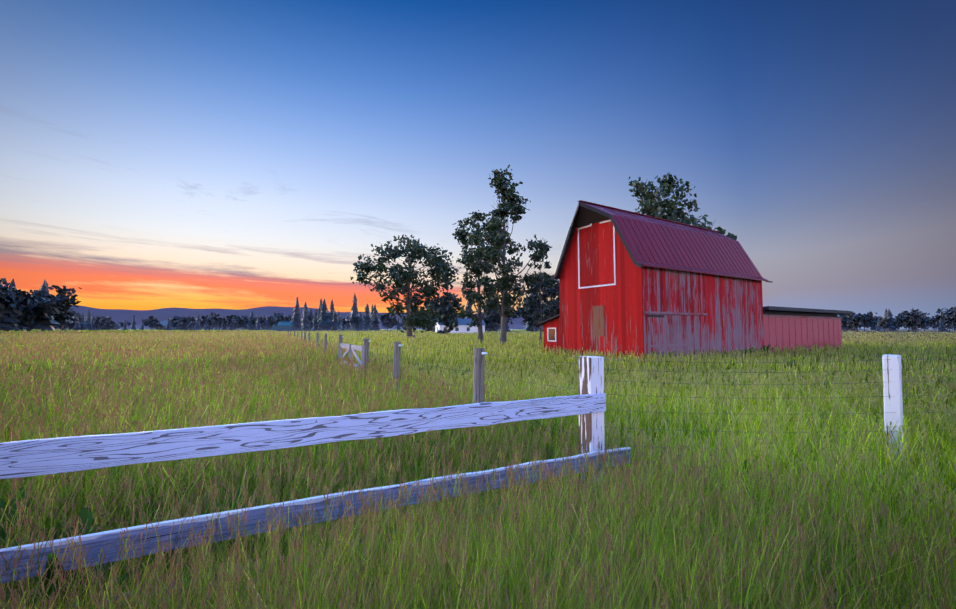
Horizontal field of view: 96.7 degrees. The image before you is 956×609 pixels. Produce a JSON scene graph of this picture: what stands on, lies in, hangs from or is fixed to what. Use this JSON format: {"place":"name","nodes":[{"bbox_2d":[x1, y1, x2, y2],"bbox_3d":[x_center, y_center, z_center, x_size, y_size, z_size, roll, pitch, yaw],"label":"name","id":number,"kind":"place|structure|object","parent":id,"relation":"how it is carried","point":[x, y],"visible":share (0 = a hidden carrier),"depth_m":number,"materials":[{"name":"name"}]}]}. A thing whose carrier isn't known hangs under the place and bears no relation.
{"place":"outdoors","nodes":[
{"label":"outdoors","id":0,"kind":"place"},
{"bbox_2d":[23,305,542,328],"bbox_3d":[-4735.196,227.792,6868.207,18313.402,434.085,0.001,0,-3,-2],"label":"hills","id":1,"kind":"structure","parent":0,"point":[163,314],"depth_m":6876.60,"materials":[{"name":"blue"}]},
{"bbox_2d":[0,321,954,333],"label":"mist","id":2,"kind":"structure","parent":0,"point":[508,331],"depth_m":127.92,"materials":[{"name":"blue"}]},
{"bbox_2d":[0,0,955,328],"label":"sky","id":3,"kind":"structure","parent":0,"point":[155,154],"materials":[{"name":"blue"}]},
{"bbox_2d":[0,329,955,608],"bbox_3d":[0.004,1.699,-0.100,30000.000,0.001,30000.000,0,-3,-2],"label":"ground","id":4,"kind":"structure","parent":0,"point":[719,363],"depth_m":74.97,"materials":[{"name":"green plant"}]},
{"bbox_2d":[0,278,35,321],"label":"tall trees","id":5,"kind":"object","parent":4,"relation":"on","point":[6,294],"depth_m":145.06,"materials":[{"name":"green plant"}]},
{"bbox_2d":[0,278,81,331],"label":"trees","id":6,"kind":"object","parent":4,"relation":"on","point":[44,305],"depth_m":157.25,"materials":[{"name":"green plant"}]},
{"bbox_2d":[80,322,117,330],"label":"shed","id":7,"kind":"structure","parent":4,"relation":"on","point":[115,327],"depth_m":294.01,"materials":[{"name":"grey"}]},
{"bbox_2d":[54,309,291,330],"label":"trees","id":8,"kind":"object","parent":4,"relation":"on","point":[177,322],"depth_m":277.58,"materials":[{"name":"green plant"}]},
{"bbox_2d":[157,321,195,330],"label":"shed","id":9,"kind":"structure","parent":4,"relation":"on","point":[163,323],"depth_m":319.76,"materials":[{"name":"grey"}]},
{"bbox_2d":[266,321,309,330],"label":"teal shed","id":10,"kind":"object","parent":4,"relation":"on","point":[281,325],"depth_m":288.80,"materials":[{"name":"teal"}]},
{"bbox_2d":[199,311,423,330],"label":"trees","id":11,"kind":"object","parent":4,"relation":"on","point":[387,320],"depth_m":315.55,"materials":[{"name":"green plant"}]},
{"bbox_2d":[316,333,318,346],"bbox_3d":[-9.319,2.525,24.657,0.130,1.786,0.174,2,-4,-29],"label":"fence post","id":12,"kind":"object","parent":4,"relation":"on","point":[317,337],"depth_m":24.66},
{"bbox_2d":[324,333,326,353],"bbox_3d":[-7.064,2.239,19.699,0.124,1.786,0.130,2,-3,-35],"label":"fence post","id":13,"kind":"object","parent":4,"relation":"on","point":[325,341],"depth_m":19.67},
{"bbox_2d":[290,293,380,330],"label":"conifer trees","id":14,"kind":"object","parent":4,"relation":"on","point":[322,317],"depth_m":260.23,"materials":[{"name":"green plant"}]},
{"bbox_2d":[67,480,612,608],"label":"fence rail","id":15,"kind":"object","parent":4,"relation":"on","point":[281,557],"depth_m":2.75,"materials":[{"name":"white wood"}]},
{"bbox_2d":[338,335,342,358],"bbox_3d":[-5.011,1.991,15.374,0.198,1.792,0.136,0,-3,-2],"label":"fence post","id":16,"kind":"object","parent":4,"relation":"on","point":[340,338],"depth_m":15.36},
{"bbox_2d":[339,342,363,368],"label":"fence gate","id":17,"kind":"structure","parent":4,"relation":"on","point":[351,348],"depth_m":13.74,"materials":[{"name":"white wood"}]},
{"bbox_2d":[363,338,368,374],"bbox_3d":[-3.210,1.834,12.124,0.143,1.730,0.150,0,-3,10],"label":"fence post","id":18,"kind":"object","parent":4,"relation":"on","point":[366,351],"depth_m":12.10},
{"bbox_2d":[392,342,400,392],"bbox_3d":[-1.695,1.639,8.786,0.150,1.736,0.143,-2,-6,35],"label":"fence post","id":19,"kind":"object","parent":4,"relation":"on","point":[396,363],"depth_m":8.77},
{"bbox_2d":[350,234,460,338],"bbox_3d":[-10.485,-2.682,61.766,15.936,15.867,14.468,0,-3,-2],"label":"round tree","id":20,"kind":"object","parent":4,"relation":"on","point":[443,267],"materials":[{"name":"green plant"}]},
{"bbox_2d":[423,291,463,333],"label":"tree leaves","id":21,"kind":"object","parent":4,"relation":"on","point":[449,304],"depth_m":108.91,"materials":[{"name":"green plant"}]},
{"bbox_2d":[434,318,485,333],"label":"farm house","id":22,"kind":"structure","parent":4,"relation":"on","point":[463,326],"depth_m":128.69,"materials":[{"name":"beige"}]},
{"bbox_2d":[463,216,488,342],"bbox_3d":[0.344,-2.879,48.094,4.500,14.713,4.565,2,-4,-32],"label":"tree","id":23,"kind":"object","parent":4,"relation":"on","point":[480,332],"depth_m":47.01,"materials":[{"name":"brown plant"}]},
{"bbox_2d":[452,210,508,326],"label":"tall tree leaves","id":24,"kind":"object","parent":23,"relation":"attached to","point":[471,295],"depth_m":47.20,"materials":[{"name":"green plant"}]},
{"bbox_2d":[0,344,954,608],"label":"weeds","id":25,"kind":"object","parent":4,"relation":"on","point":[84,514],"depth_m":2.98,"materials":[{"name":"green plant"}]},
{"bbox_2d":[473,348,484,403],"bbox_3d":[0.000,1.502,6.241,0.162,1.724,0.228,-2,-4,26],"label":"fence post","id":26,"kind":"object","parent":4,"relation":"on","point":[478,380],"depth_m":6.22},
{"bbox_2d":[414,300,556,332],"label":"trees","id":27,"kind":"object","parent":4,"relation":"on","point":[492,321],"depth_m":167.26,"materials":[{"name":"green plant"}]},
{"bbox_2d":[61,324,936,329],"bbox_3d":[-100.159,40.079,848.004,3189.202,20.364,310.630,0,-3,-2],"label":"trees","id":28,"kind":"object","parent":4,"relation":"on","point":[419,328],"depth_m":818.10,"materials":[{"name":"green plant"}]},
{"bbox_2d":[470,177,546,346],"bbox_3d":[2.241,-3.948,38.294,5.378,15.697,6.396,3,-4,-43],"label":"tall tree","id":29,"kind":"object","parent":4,"relation":"on","point":[503,337],"depth_m":38.13,"materials":[{"name":"brown plant"}]},
{"bbox_2d":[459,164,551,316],"bbox_3d":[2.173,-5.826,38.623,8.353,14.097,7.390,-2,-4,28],"label":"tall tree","id":30,"kind":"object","parent":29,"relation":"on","point":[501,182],"depth_m":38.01,"materials":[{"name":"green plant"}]},
{"bbox_2d":[524,245,552,342],"bbox_3d":[6.656,-1.110,44.456,3.069,10.719,2.305,2,-4,-32],"label":"thin fir tree","id":31,"kind":"object","parent":4,"relation":"on","point":[532,307],"depth_m":44.39,"materials":[{"name":"green plant"}]},
{"bbox_2d":[529,277,556,329],"bbox_3d":[8.434,0.591,52.338,4.360,8.258,5.074,0,-3,-2],"label":"tree","id":32,"kind":"object","parent":4,"relation":"on","point":[547,308],"depth_m":52.02,"materials":[{"name":"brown plant"}]},
{"bbox_2d":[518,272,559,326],"bbox_3d":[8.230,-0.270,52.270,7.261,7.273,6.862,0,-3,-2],"label":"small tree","id":33,"kind":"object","parent":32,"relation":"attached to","point":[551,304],"depth_m":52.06,"materials":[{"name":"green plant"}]},
{"bbox_2d":[578,356,604,480],"bbox_3d":[1.184,1.403,4.433,0.190,1.710,0.190,3,-4,-29],"label":"fence corner post","id":34,"kind":"object","parent":4,"relation":"on","point":[591,381],"depth_m":4.38,"materials":[{"name":"white wood"}]},
{"bbox_2d":[0,447,630,583],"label":"fence rail","id":35,"kind":"object","parent":34,"relation":"attached to","point":[97,541],"depth_m":2.76,"materials":[{"name":"white wood"}]},
{"bbox_2d":[310,335,955,450],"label":"fence wires","id":36,"kind":"object","parent":4,"relation":"on","point":[703,397],"depth_m":4.36,"materials":[{"name":"grey metal"}]},
{"bbox_2d":[629,173,736,239],"bbox_3d":[20.364,-5.283,47.627,15.719,19.429,15.616,0,-3,-2],"label":"tree","id":37,"kind":"object","parent":4,"relation":"on","point":[647,197],"depth_m":47.09,"materials":[{"name":"green plant"}]},
{"bbox_2d":[536,200,849,363],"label":"barn","id":38,"kind":"structure","parent":4,"relation":"on","point":[635,282],"depth_m":22.44,"materials":[{"name":"red wood"}]},
{"bbox_2d":[882,354,903,471],"bbox_3d":[4.160,1.377,4.245,0.125,1.740,0.125,1,-2,-40],"label":"fence post","id":39,"kind":"object","parent":4,"relation":"on","point":[892,383],"depth_m":4.21,"materials":[{"name":"white wood"}]},
{"bbox_2d":[837,306,955,331],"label":"trees","id":40,"kind":"object","parent":4,"relation":"on","point":[916,316],"depth_m":224.93,"materials":[{"name":"green plant"}]},
{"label":"small tree wood","id":41,"kind":"object","parent":4,"relation":"on","visible":0},
{"bbox_2d":[549,283,559,317],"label":"small tree leaves","id":42,"kind":"object","parent":41,"relation":"on","point":[557,299],"depth_m":71.47,"materials":[{"name":"green plant"}]},
{"bbox_2d":[34,319,955,331],"bbox_3d":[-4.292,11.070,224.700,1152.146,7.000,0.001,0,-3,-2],"label":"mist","id":43,"kind":"structure","parent":0,"point":[416,330],"depth_m":222.22,"materials":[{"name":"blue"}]},
{"bbox_2d":[115,317,953,329],"bbox_3d":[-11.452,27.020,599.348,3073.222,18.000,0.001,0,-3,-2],"label":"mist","id":44,"kind":"structure","parent":0,"point":[524,327],"depth_m":601.02,"materials":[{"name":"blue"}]},
{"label":"fence post","id":45,"kind":"object","parent":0,"visible":0},
{"bbox_2d":[0,393,605,478],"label":"fence rail","id":46,"kind":"object","parent":45,"relation":"attached to","point":[27,458],"depth_m":2.82,"materials":[{"name":"white wood"}]}
]}

